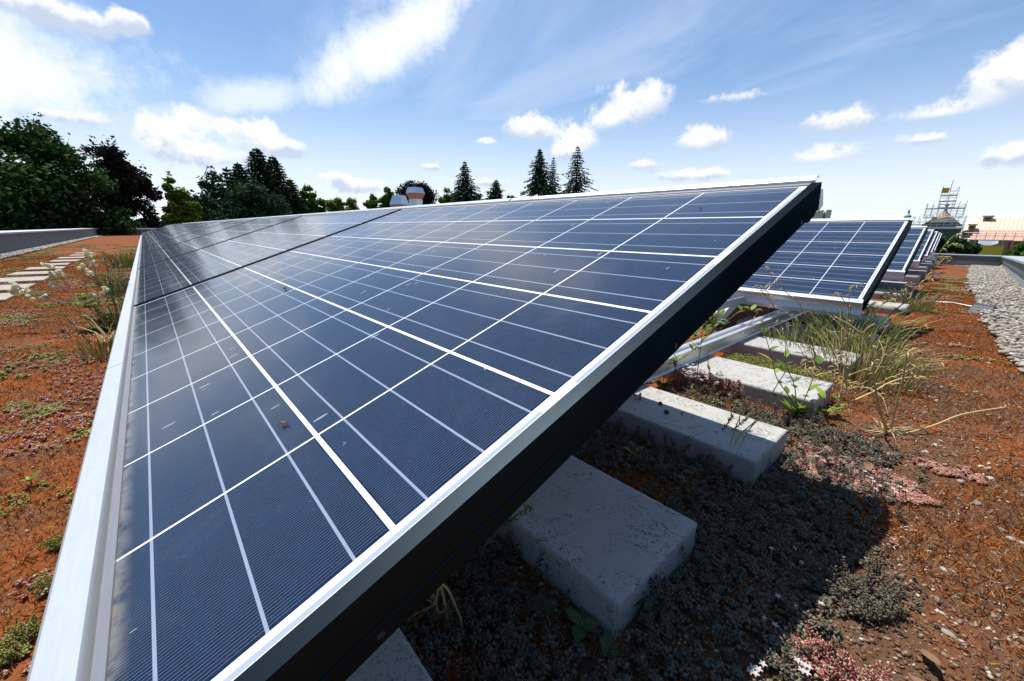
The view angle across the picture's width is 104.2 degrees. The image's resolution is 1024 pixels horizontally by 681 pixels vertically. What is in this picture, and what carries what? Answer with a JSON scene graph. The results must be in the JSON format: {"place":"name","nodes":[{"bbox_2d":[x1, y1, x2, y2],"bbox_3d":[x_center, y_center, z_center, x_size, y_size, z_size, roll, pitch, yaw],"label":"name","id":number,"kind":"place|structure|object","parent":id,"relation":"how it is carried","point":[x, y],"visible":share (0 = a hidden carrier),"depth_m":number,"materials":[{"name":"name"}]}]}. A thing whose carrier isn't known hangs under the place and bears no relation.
{"place":"outdoors","nodes":[
{"label":"outdoors","id":0,"kind":"place"},
{"bbox_2d":[0,235,1023,680],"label":"ground","id":1,"kind":"structure","parent":0,"point":[132,241],"depth_m":0.65,"materials":[{"name":"soil"}]},
{"bbox_2d":[0,276,49,283],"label":"stepping slab","id":2,"kind":"object","parent":1,"relation":"on","point":[24,279],"depth_m":3.25,"materials":[{"name":"concrete"}]},
{"bbox_2d":[0,530,64,666],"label":"stonecrop tufts","id":3,"kind":"object","parent":1,"relation":"on","point":[8,654],"visible":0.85,"depth_m":0.45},
{"bbox_2d":[1,401,67,419],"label":"yellow stonecrop","id":4,"kind":"object","parent":1,"relation":"on","point":[29,405],"visible":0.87,"depth_m":1.00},
{"bbox_2d":[0,237,94,258],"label":"pebble bed","id":5,"kind":"object","parent":1,"relation":"on","point":[3,255],"visible":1,"depth_m":7.28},
{"bbox_2d":[6,281,91,321],"bbox_3d":[-1.970,-0.145,1.712,0.364,0.212,0.040,2,15,3],"label":"bladder campion","id":6,"kind":"object","parent":1,"relation":"on","point":[15,288],"visible":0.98,"depth_m":1.70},
{"bbox_2d":[0,307,120,519],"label":"pale stonecrop","id":7,"kind":"object","parent":1,"relation":"on","point":[41,481],"visible":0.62,"depth_m":0.89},
{"bbox_2d":[0,273,127,674],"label":"reddish stonecrop","id":8,"kind":"object","parent":1,"relation":"on","point":[9,450],"visible":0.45,"depth_m":1.01,"materials":[{"name":"plant"}]},
{"bbox_2d":[0,244,136,445],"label":"olive stonecrop","id":9,"kind":"object","parent":1,"relation":"on","point":[82,429],"visible":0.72,"depth_m":2.42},
{"bbox_2d":[40,249,103,317],"bbox_3d":[-1.917,-0.227,1.756,0.234,0.350,0.048,1,15,-1],"label":"bladder campion","id":10,"kind":"object","parent":1,"relation":"on","point":[90,273],"visible":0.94,"depth_m":1.73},
{"bbox_2d":[49,281,110,310],"bbox_3d":[-1.886,-0.156,1.761,0.255,0.210,0.033,0,15,-2],"label":"bladder campion","id":11,"kind":"object","parent":1,"relation":"on","point":[90,294],"visible":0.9,"depth_m":1.74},
{"bbox_2d":[61,332,113,361],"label":"grass clump","id":12,"kind":"object","parent":1,"relation":"on","point":[103,351],"visible":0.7,"depth_m":1.36,"materials":[{"name":"plant"}]},
{"bbox_2d":[71,293,118,330],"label":"leafy weed","id":13,"kind":"object","parent":1,"relation":"on","point":[97,309],"visible":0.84,"depth_m":1.73,"materials":[{"name":"green plant"}]},
{"bbox_2d":[70,305,119,331],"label":"grass clump","id":14,"kind":"object","parent":1,"relation":"on","point":[104,321],"visible":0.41,"depth_m":1.75,"materials":[{"name":"plant"}]},
{"bbox_2d":[75,272,130,295],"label":"grass clump","id":15,"kind":"object","parent":1,"relation":"on","point":[99,283],"visible":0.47,"depth_m":2.64,"materials":[{"name":"plant"}]},
{"bbox_2d":[102,257,129,322],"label":"pink weed","id":16,"kind":"object","parent":1,"relation":"on","point":[117,282],"visible":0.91,"depth_m":1.70,"materials":[{"name":"green plant"}]},
{"bbox_2d":[97,250,135,268],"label":"grass clump","id":17,"kind":"object","parent":1,"relation":"on","point":[129,264],"visible":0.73,"depth_m":4.34,"materials":[{"name":"plant"}]},
{"bbox_2d":[346,628,432,680],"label":"concrete slab","id":18,"kind":"object","parent":1,"relation":"on","point":[393,657],"depth_m":0.38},
{"bbox_2d":[389,195,408,206],"bbox_3d":[-3.780,-4.093,13.500,0.470,1.552,0.470,6,16,17],"label":"roof vent","id":19,"kind":"object","parent":1,"relation":"on","point":[398,200],"visible":0.41,"depth_m":13.18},
{"bbox_2d":[406,187,424,205],"bbox_3d":[-3.125,-4.065,13.035,0.430,1.761,0.430,10,18,29],"label":"roof vent","id":20,"kind":"object","parent":1,"relation":"on","point":[415,195],"visible":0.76,"depth_m":12.75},
{"bbox_2d":[410,584,463,627],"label":"withered plant","id":21,"kind":"object","parent":1,"relation":"on","point":[440,588],"visible":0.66,"depth_m":0.46,"materials":[{"name":"plant"}]},
{"bbox_2d":[475,503,534,563],"bbox_3d":[-0.012,0.262,0.537,0.084,0.101,0.018,1,15,0],"label":"fern shoot","id":22,"kind":"object","parent":1,"relation":"on","point":[490,539],"visible":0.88,"depth_m":0.54,"materials":[{"name":"green plant"}]},
{"bbox_2d":[0,254,1023,680],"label":"moss tufts","id":23,"kind":"object","parent":1,"relation":"on","point":[672,482],"visible":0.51,"depth_m":0.76,"materials":[{"name":"plant"}]},
{"bbox_2d":[0,277,1023,680],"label":"stone chips","id":24,"kind":"object","parent":1,"relation":"on","point":[898,643],"visible":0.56,"depth_m":0.54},
{"bbox_2d":[0,322,1023,680],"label":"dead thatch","id":25,"kind":"object","parent":1,"relation":"on","point":[702,506],"visible":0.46,"depth_m":0.62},
{"bbox_2d":[27,314,1023,679],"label":"loose pebbles","id":26,"kind":"object","parent":1,"relation":"on","point":[709,666],"visible":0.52,"depth_m":0.62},
{"bbox_2d":[565,608,598,641],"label":"seedling","id":27,"kind":"object","parent":1,"relation":"on","point":[583,625],"visible":1,"depth_m":0.46,"materials":[{"name":"green plant"}]},
{"bbox_2d":[496,455,696,638],"bbox_3d":[0.052,0.265,0.665,0.200,0.066,0.420,-12,20,-40],"label":"concrete slab","id":28,"kind":"object","parent":1,"relation":"on","point":[608,545],"depth_m":0.54,"materials":[{"name":"concrete"}]},
{"bbox_2d":[424,385,861,680],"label":"stonecrop shoots","id":29,"kind":"object","parent":1,"relation":"on","point":[656,630],"visible":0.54,"depth_m":0.57,"materials":[{"name":"plant"}]},
{"bbox_2d":[633,575,688,634],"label":"seedling","id":30,"kind":"object","parent":1,"relation":"on","point":[647,602],"visible":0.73,"depth_m":0.48,"materials":[{"name":"green plant"}]},
{"bbox_2d":[399,376,929,680],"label":"stonecrop carpet","id":31,"kind":"object","parent":1,"relation":"on","point":[797,614],"visible":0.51,"depth_m":0.53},
{"bbox_2d":[530,590,559,613],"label":"seedling","id":32,"kind":"object","parent":31,"relation":"on","point":[546,607],"visible":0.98,"depth_m":0.49,"materials":[{"name":"green plant"}]},
{"bbox_2d":[600,629,619,660],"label":"seedling","id":33,"kind":"object","parent":31,"relation":"on","point":[606,638],"visible":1,"depth_m":0.44,"materials":[{"name":"green plant"}]},
{"bbox_2d":[653,312,725,387],"bbox_3d":[0.512,0.029,1.167,0.192,0.234,0.069,1,15,2],"label":"leafy weed","id":34,"kind":"object","parent":1,"relation":"on","point":[668,380],"visible":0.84,"depth_m":1.17,"materials":[{"name":"green plant"}]},
{"bbox_2d":[604,384,787,485],"bbox_3d":[0.375,0.194,0.944,0.192,0.066,0.420,-12,20,-40],"label":"concrete slab","id":35,"kind":"object","parent":1,"relation":"on","point":[697,425],"depth_m":0.85,"materials":[{"name":"concrete"}]},
{"bbox_2d":[644,254,934,383],"bbox_3d":[4.614,-0.850,4.780,13.550,0.047,0.048,-12,20,-40],"label":"base rail","id":36,"kind":"object","parent":35,"relation":"on","point":[723,339],"visible":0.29,"depth_m":1.44,"materials":[{"name":"metal"}]},
{"bbox_2d":[27,175,822,680],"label":"mounting frame","id":37,"kind":"object","parent":36,"relation":"on","point":[65,643],"visible":0.15,"depth_m":0.34,"materials":[{"name":"metal"}]},
{"bbox_2d":[141,220,231,247],"bbox_3d":[-4.268,-1.386,5.207,0.956,0.044,1.477,-34,33,-31],"label":"solar panel","id":38,"kind":"object","parent":37,"relation":"attached to","point":[149,243],"visible":0.38,"depth_m":5.16,"materials":[{"name":"blue glass"}]},
{"bbox_2d":[140,219,254,254],"bbox_3d":[-3.281,-1.080,4.141,0.956,0.044,1.477,-34,33,-31],"label":"solar panel","id":39,"kind":"object","parent":37,"relation":"attached to","point":[176,240],"visible":0.52,"depth_m":4.06,"materials":[{"name":"blue glass"}]},
{"bbox_2d":[138,216,299,268],"bbox_3d":[-2.293,-0.774,3.075,0.956,0.044,1.477,-34,33,-31],"label":"solar panel","id":40,"kind":"object","parent":37,"relation":"attached to","point":[168,252],"visible":0.52,"depth_m":2.94,"materials":[{"name":"blue glass"}]},
{"bbox_2d":[134,210,397,305],"bbox_3d":[-1.306,-0.468,2.008,0.956,0.044,1.477,-34,33,-31],"label":"solar panel","id":41,"kind":"object","parent":37,"relation":"attached to","point":[167,276],"visible":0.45,"depth_m":1.79,"materials":[{"name":"blue glass"}]},
{"bbox_2d":[90,182,821,680],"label":"solar panel","id":42,"kind":"object","parent":37,"relation":"attached to","point":[448,390],"visible":1,"depth_m":0.39,"materials":[{"name":"blue glass"}]},
{"bbox_2d":[713,218,910,323],"bbox_3d":[0.107,-0.757,3.316,1.280,0.479,4.474,-13,20,-40],"label":"mounting frame","id":43,"kind":"object","parent":36,"relation":"on","point":[752,296],"visible":0.13,"depth_m":1.71,"materials":[{"name":"metal"}]},
{"bbox_2d":[741,220,912,310],"bbox_3d":[1.215,-0.516,2.321,0.956,0.044,1.477,-34,33,-31],"label":"solar panel","id":44,"kind":"object","parent":43,"relation":"attached to","point":[826,258],"visible":0.45,"depth_m":1.89,"materials":[{"name":"blue glass"}]},
{"bbox_2d":[882,226,926,280],"bbox_3d":[2.131,-0.962,4.174,1.281,0.479,2.991,-12,20,-40],"label":"mounting frame","id":45,"kind":"object","parent":36,"relation":"on","point":[894,275],"visible":0.08,"depth_m":2.97,"materials":[{"name":"metal"}]},
{"bbox_2d":[888,228,927,275],"bbox_3d":[2.743,-0.872,3.706,0.956,0.044,1.477,-34,33,-31],"label":"solar panel","id":46,"kind":"object","parent":45,"relation":"attached to","point":[904,257],"visible":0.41,"depth_m":3.17,"materials":[{"name":"blue glass"}]},
{"bbox_2d":[910,230,933,266],"bbox_3d":[3.659,-1.317,5.559,1.281,0.479,2.991,-12,20,-40],"label":"mounting frame","id":47,"kind":"object","parent":36,"relation":"on","point":[915,263],"visible":0.09,"depth_m":4.33,"materials":[{"name":"metal"}]},
{"bbox_2d":[914,231,934,263],"bbox_3d":[4.271,-1.227,5.091,0.956,0.044,1.477,-34,33,-31],"label":"solar panel","id":48,"kind":"object","parent":47,"relation":"attached to","point":[922,250],"visible":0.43,"depth_m":4.55,"materials":[{"name":"blue glass"}]},
{"bbox_2d":[671,364,723,393],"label":"flowering shoots","id":49,"kind":"object","parent":1,"relation":"on","point":[690,371],"visible":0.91,"depth_m":1.19,"materials":[{"name":"white plant"}]},
{"bbox_2d":[681,370,743,397],"bbox_3d":[0.585,0.123,1.169,0.049,0.056,0.180,-12,20,-40],"label":"flowering stonecrop","id":50,"kind":"object","parent":1,"relation":"on","point":[725,388],"visible":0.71,"depth_m":1.14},
{"bbox_2d":[691,304,757,339],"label":"leafy weed","id":51,"kind":"object","parent":1,"relation":"on","point":[709,328],"visible":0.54,"depth_m":1.63,"materials":[{"name":"green plant"}]},
{"bbox_2d":[661,355,832,418],"bbox_3d":[0.692,0.124,1.217,0.201,0.066,0.420,-12,20,-40],"label":"concrete slab","id":52,"kind":"object","parent":1,"relation":"on","point":[758,382],"depth_m":1.12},
{"bbox_2d":[729,372,785,446],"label":"fine grass","id":53,"kind":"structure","parent":1,"relation":"on","point":[753,423],"depth_m":0.77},
{"bbox_2d":[721,352,835,381],"bbox_3d":[0.863,0.097,1.320,0.178,0.051,0.328,-12,20,-40],"label":"yellow stonecrop","id":54,"kind":"object","parent":1,"relation":"on","point":[758,361],"visible":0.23,"depth_m":1.33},
{"bbox_2d":[718,335,859,378],"bbox_3d":[1.024,0.051,1.504,0.190,0.066,0.420,-12,20,-40],"label":"concrete slab","id":55,"kind":"object","parent":1,"relation":"on","point":[755,345],"depth_m":1.46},
{"bbox_2d":[758,317,823,415],"bbox_3d":[0.684,0.067,0.999,0.179,0.255,0.082,4,16,12],"label":"leafy weed","id":56,"kind":"object","parent":1,"relation":"on","point":[795,408],"visible":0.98,"depth_m":1.00,"materials":[{"name":"green plant"}]},
{"bbox_2d":[736,316,879,353],"bbox_3d":[1.315,-0.028,1.806,0.180,0.065,0.500,-12,20,-40],"label":"concrete slab","id":57,"kind":"object","parent":1,"relation":"on","point":[743,320],"depth_m":1.79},
{"bbox_2d":[759,315,857,352],"bbox_3d":[1.108,-0.014,1.518,0.264,0.158,0.295,3,15,9],"label":"grass tuft","id":58,"kind":"object","parent":1,"relation":"on","point":[794,338],"visible":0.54,"depth_m":1.53,"materials":[{"name":"plant"}]},
{"bbox_2d":[767,307,891,332],"bbox_3d":[1.714,-0.122,2.174,0.240,0.066,0.500,-12,20,-40],"label":"concrete slab","id":59,"kind":"object","parent":1,"relation":"on","point":[771,309],"depth_m":2.05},
{"bbox_2d":[816,386,852,415],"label":"leafy weed","id":60,"kind":"object","parent":1,"relation":"on","point":[821,392],"visible":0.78,"depth_m":1.02,"materials":[{"name":"green plant"}]},
{"bbox_2d":[787,620,895,680],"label":"pink stonecrop","id":61,"kind":"object","parent":1,"relation":"on","point":[842,667],"visible":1,"depth_m":0.41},
{"bbox_2d":[799,346,892,390],"bbox_3d":[0.945,0.078,1.224,0.230,0.123,0.232,0,15,-3],"label":"dry tangle","id":62,"kind":"object","parent":1,"relation":"on","point":[809,368],"visible":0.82,"depth_m":1.16,"materials":[{"name":"plant"}]},
{"bbox_2d":[778,442,942,505],"bbox_3d":[0.666,0.258,0.784,0.141,0.020,0.254,-12,20,-40],"label":"pink stonecrop","id":63,"kind":"object","parent":1,"relation":"on","point":[918,497],"visible":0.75,"depth_m":0.76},
{"bbox_2d":[777,326,954,394],"bbox_3d":[1.127,0.056,1.284,0.374,0.149,0.415,-5,16,-21],"label":"grass tuft","id":64,"kind":"object","parent":1,"relation":"on","point":[862,373],"visible":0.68,"depth_m":1.25,"materials":[{"name":"plant"}]},
{"bbox_2d":[825,551,922,623],"bbox_3d":[0.447,0.311,0.500,0.113,0.042,0.087,0,15,-4],"label":"grey stonecrop","id":65,"kind":"object","parent":1,"relation":"on","point":[866,594],"visible":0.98,"depth_m":0.49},
{"bbox_2d":[782,304,969,364],"bbox_3d":[1.298,-0.024,1.480,0.399,0.204,0.518,-12,20,-40],"label":"grass tuft","id":66,"kind":"object","parent":1,"relation":"on","point":[870,332],"visible":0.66,"depth_m":1.45,"materials":[{"name":"plant"}]},
{"bbox_2d":[810,341,946,416],"bbox_3d":[0.974,0.098,1.070,0.197,0.167,0.241,-12,20,-40],"label":"dry tangle","id":67,"kind":"object","parent":1,"relation":"on","point":[851,388],"visible":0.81,"depth_m":1.11,"materials":[{"name":"plant"}]},
{"bbox_2d":[830,315,927,367],"bbox_3d":[1.314,0.021,1.377,0.222,0.163,0.300,-61,63,-73],"label":"dry tangle","id":68,"kind":"object","parent":1,"relation":"on","point":[926,343],"visible":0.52,"depth_m":1.41,"materials":[{"name":"plant"}]},
{"bbox_2d":[862,300,909,315],"bbox_3d":[2.226,-0.229,2.592,0.200,0.065,0.500,-12,20,-40],"label":"concrete slab","id":69,"kind":"object","parent":1,"relation":"on","point":[885,307],"depth_m":2.42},
{"bbox_2d":[773,334,1019,630],"bbox_3d":[1.190,0.169,1.135,2.266,0.023,0.444,-12,20,-40],"label":"pale stonecrop","id":70,"kind":"object","parent":1,"relation":"on","point":[908,587],"visible":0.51,"depth_m":0.56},
{"bbox_2d":[877,281,917,290],"bbox_3d":[3.448,-0.523,3.744,0.200,0.068,0.500,-12,20,-40],"label":"concrete slab","id":71,"kind":"object","parent":1,"relation":"on","point":[891,284],"depth_m":3.61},
{"bbox_2d":[876,287,948,312],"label":"grass tuft","id":72,"kind":"object","parent":1,"relation":"on","point":[927,305],"visible":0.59,"depth_m":2.49,"materials":[{"name":"plant"}]},
{"bbox_2d":[829,317,1006,441],"bbox_3d":[0.934,0.094,0.931,0.390,0.294,0.166,-4,16,-16],"label":"dry stalk plant","id":73,"kind":"object","parent":1,"relation":"on","point":[877,404],"visible":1,"depth_m":0.93,"materials":[{"name":"plant"}]},
{"bbox_2d":[878,231,963,316],"bbox_3d":[2.064,-0.313,2.026,0.344,0.474,0.118,4,16,10],"label":"seed stem","id":74,"kind":"object","parent":1,"relation":"on","point":[916,282],"visible":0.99,"depth_m":2.03,"materials":[{"name":"plant"}]},
{"bbox_2d":[888,457,987,546],"bbox_3d":[0.749,0.281,0.691,0.381,0.018,0.105,-12,20,-40],"label":"pink green stonecrop","id":75,"kind":"object","parent":1,"relation":"on","point":[946,471],"visible":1,"depth_m":0.78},
{"bbox_2d":[916,276,1013,365],"bbox_3d":[3.789,-0.385,3.384,5.738,0.078,0.418,-12,20,-40],"label":"stonecrop","id":76,"kind":"object","parent":1,"relation":"on","point":[960,357],"depth_m":2.95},
{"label":"gravel strip","id":77,"kind":"structure","parent":1,"relation":"on","visible":0},
{"bbox_2d":[964,265,1023,372],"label":"pebble bed","id":78,"kind":"object","parent":77,"relation":"on","point":[990,283],"visible":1,"depth_m":2.72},
{"bbox_2d":[0,0,1023,238],"label":"sky","id":79,"kind":"structure","parent":0,"point":[891,103],"materials":[{"name":"blue"}]},
{"bbox_2d":[927,227,963,244],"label":"flat building","id":80,"kind":"structure","parent":0,"point":[949,232],"depth_m":58.35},
{"bbox_2d":[961,216,1023,257],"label":"tiled house","id":81,"kind":"structure","parent":0,"point":[1011,226],"depth_m":57.80,"materials":[{"name":"red tile"}]},
{"label":"ground","id":82,"kind":"structure","parent":0,"visible":0},
{"bbox_2d":[0,136,81,230],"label":"broadleaf tree","id":83,"kind":"object","parent":82,"relation":"on","point":[10,219],"visible":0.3,"depth_m":16.06,"materials":[{"name":"green plant"}]},
{"bbox_2d":[0,112,146,235],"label":"broadleaf tree","id":84,"kind":"object","parent":82,"relation":"on","point":[49,149],"visible":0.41,"depth_m":17.72,"materials":[{"name":"green plant"}]},
{"bbox_2d":[81,135,165,227],"bbox_3d":[-21.181,-4.448,22.258,3.855,12.723,4.250,-12,20,-40],"label":"copper beech","id":85,"kind":"object","parent":82,"relation":"on","point":[133,183],"visible":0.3,"depth_m":20.96,"materials":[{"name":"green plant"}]},
{"bbox_2d":[160,171,202,226],"bbox_3d":[-21.863,-5.202,26.902,3.850,11.713,4.265,-12,20,-40],"label":"broadleaf tree","id":86,"kind":"object","parent":82,"relation":"on","point":[182,210],"visible":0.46,"depth_m":25.72,"materials":[{"name":"green plant"}]},
{"bbox_2d":[164,188,233,221],"bbox_3d":[-22.904,-5.712,30.229,4.250,10.914,4.639,-3,16,-15],"label":"broadleaf tree","id":87,"kind":"object","parent":82,"relation":"on","point":[213,215],"visible":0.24,"depth_m":28.43,"materials":[{"name":"green plant"}]},
{"bbox_2d":[196,165,241,217],"bbox_3d":[-22.461,-7.263,32.341,4.642,12.807,4.415,-12,20,-40],"label":"pine tree","id":88,"kind":"object","parent":82,"relation":"on","point":[212,189],"visible":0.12,"depth_m":30.52,"materials":[{"name":"green plant"}]},
{"bbox_2d":[217,167,240,200],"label":"pine tree","id":89,"kind":"object","parent":82,"relation":"on","point":[229,182],"visible":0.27,"depth_m":31.71,"materials":[{"name":"green plant"}]},
{"bbox_2d":[225,162,255,202],"bbox_3d":[-25.374,-9.628,38.385,5.052,14.102,5.225,-12,20,-40],"label":"dark conifer","id":90,"kind":"object","parent":82,"relation":"on","point":[238,169],"visible":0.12,"depth_m":36.62,"materials":[{"name":"green plant"}]},
{"bbox_2d":[221,178,293,219],"bbox_3d":[-19.732,-6.640,32.151,5.149,11.783,4.686,1,15,1],"label":"broadleaf tree","id":91,"kind":"object","parent":82,"relation":"on","point":[251,193],"visible":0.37,"depth_m":30.07,"materials":[{"name":"green plant"}]},
{"bbox_2d":[242,148,288,211],"bbox_3d":[-23.846,-10.577,39.228,6.606,15.534,6.268,-12,20,-40],"label":"dark conifer","id":92,"kind":"object","parent":82,"relation":"on","point":[260,167],"visible":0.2,"depth_m":37.20,"materials":[{"name":"green plant"}]},
{"bbox_2d":[261,155,301,214],"bbox_3d":[-23.379,-10.684,40.491,6.198,15.088,6.214,4,16,12],"label":"dark conifer","id":93,"kind":"object","parent":82,"relation":"on","point":[275,165],"visible":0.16,"depth_m":38.89,"materials":[{"name":"green plant"}]},
{"bbox_2d":[282,179,310,214],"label":"dark conifer","id":94,"kind":"object","parent":82,"relation":"on","point":[298,199],"visible":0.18,"depth_m":39.92,"materials":[{"name":"green plant"}]},
{"bbox_2d":[297,183,325,213],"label":"broadleaf tree","id":95,"kind":"object","parent":82,"relation":"on","point":[312,203],"visible":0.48,"depth_m":52.43,"materials":[{"name":"green plant"}]},
{"bbox_2d":[325,197,343,211],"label":"yellow green tree","id":96,"kind":"object","parent":82,"relation":"on","point":[335,204],"visible":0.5,"depth_m":53.57,"materials":[{"name":"green plant"}]},
{"bbox_2d":[378,186,394,207],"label":"broadleaf tree","id":97,"kind":"object","parent":82,"relation":"on","point":[384,200],"visible":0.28,"depth_m":48.28,"materials":[{"name":"green plant"}]},
{"bbox_2d":[395,180,438,204],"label":"copper beech","id":98,"kind":"object","parent":82,"relation":"on","point":[428,198],"visible":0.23,"depth_m":56.53,"materials":[{"name":"black plant"}]},
{"bbox_2d":[447,162,483,202],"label":"spruce tree","id":99,"kind":"object","parent":82,"relation":"on","point":[465,194],"visible":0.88,"depth_m":55.52,"materials":[{"name":"green plant"}]},
{"bbox_2d":[483,179,504,199],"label":"pine tree","id":100,"kind":"object","parent":82,"relation":"on","point":[496,192],"visible":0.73,"depth_m":61.66,"materials":[{"name":"green plant"}]},
{"bbox_2d":[520,149,560,196],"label":"spruce tree","id":101,"kind":"object","parent":82,"relation":"on","point":[539,185],"visible":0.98,"depth_m":53.44,"materials":[{"name":"green plant"}]},
{"bbox_2d":[553,147,598,194],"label":"spruce tree","id":102,"kind":"object","parent":82,"relation":"on","point":[575,186],"visible":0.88,"depth_m":51.23,"materials":[{"name":"green plant"}]},
{"bbox_2d":[925,199,959,226],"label":"church tower","id":103,"kind":"structure","parent":82,"relation":"on","point":[941,220],"depth_m":72.28,"materials":[{"name":"stone"}]},
{"bbox_2d":[911,180,967,237],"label":"scaffolding","id":104,"kind":"object","parent":103,"relation":"on","point":[945,207],"visible":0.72,"depth_m":71.17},
{"bbox_2d":[935,234,968,253],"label":"broadleaf tree","id":105,"kind":"object","parent":82,"relation":"on","point":[952,249],"visible":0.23,"depth_m":45.85,"materials":[{"name":"green plant"}]},
{"bbox_2d":[978,245,1004,255],"bbox_3d":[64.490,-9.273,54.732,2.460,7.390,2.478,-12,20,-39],"label":"yellow container","id":106,"kind":"object","parent":82,"relation":"on","point":[991,250],"visible":0.29,"depth_m":53.05,"materials":[{"name":"metal"}]},
{"bbox_2d":[1001,241,1023,264],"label":"bush top","id":107,"kind":"object","parent":82,"relation":"on","point":[1019,247],"visible":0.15,"depth_m":36.90,"materials":[{"name":"green plant"}]},
{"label":"roof slab","id":108,"kind":"structure","parent":82,"relation":"on","visible":0},
{"bbox_2d":[0,228,98,252],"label":"parapet wall","id":109,"kind":"structure","parent":108,"relation":"on","point":[13,240],"depth_m":8.24,"materials":[{"name":"metal"}]},
{"bbox_2d":[933,253,1023,265],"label":"parapet wall","id":110,"kind":"structure","parent":108,"relation":"on","point":[969,260],"depth_m":9.06,"materials":[{"name":"metal"}]},
{"bbox_2d":[1002,256,1023,287],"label":"parapet wall","id":111,"kind":"structure","parent":108,"relation":"on","point":[1013,266],"depth_m":5.14,"materials":[{"name":"metal"}]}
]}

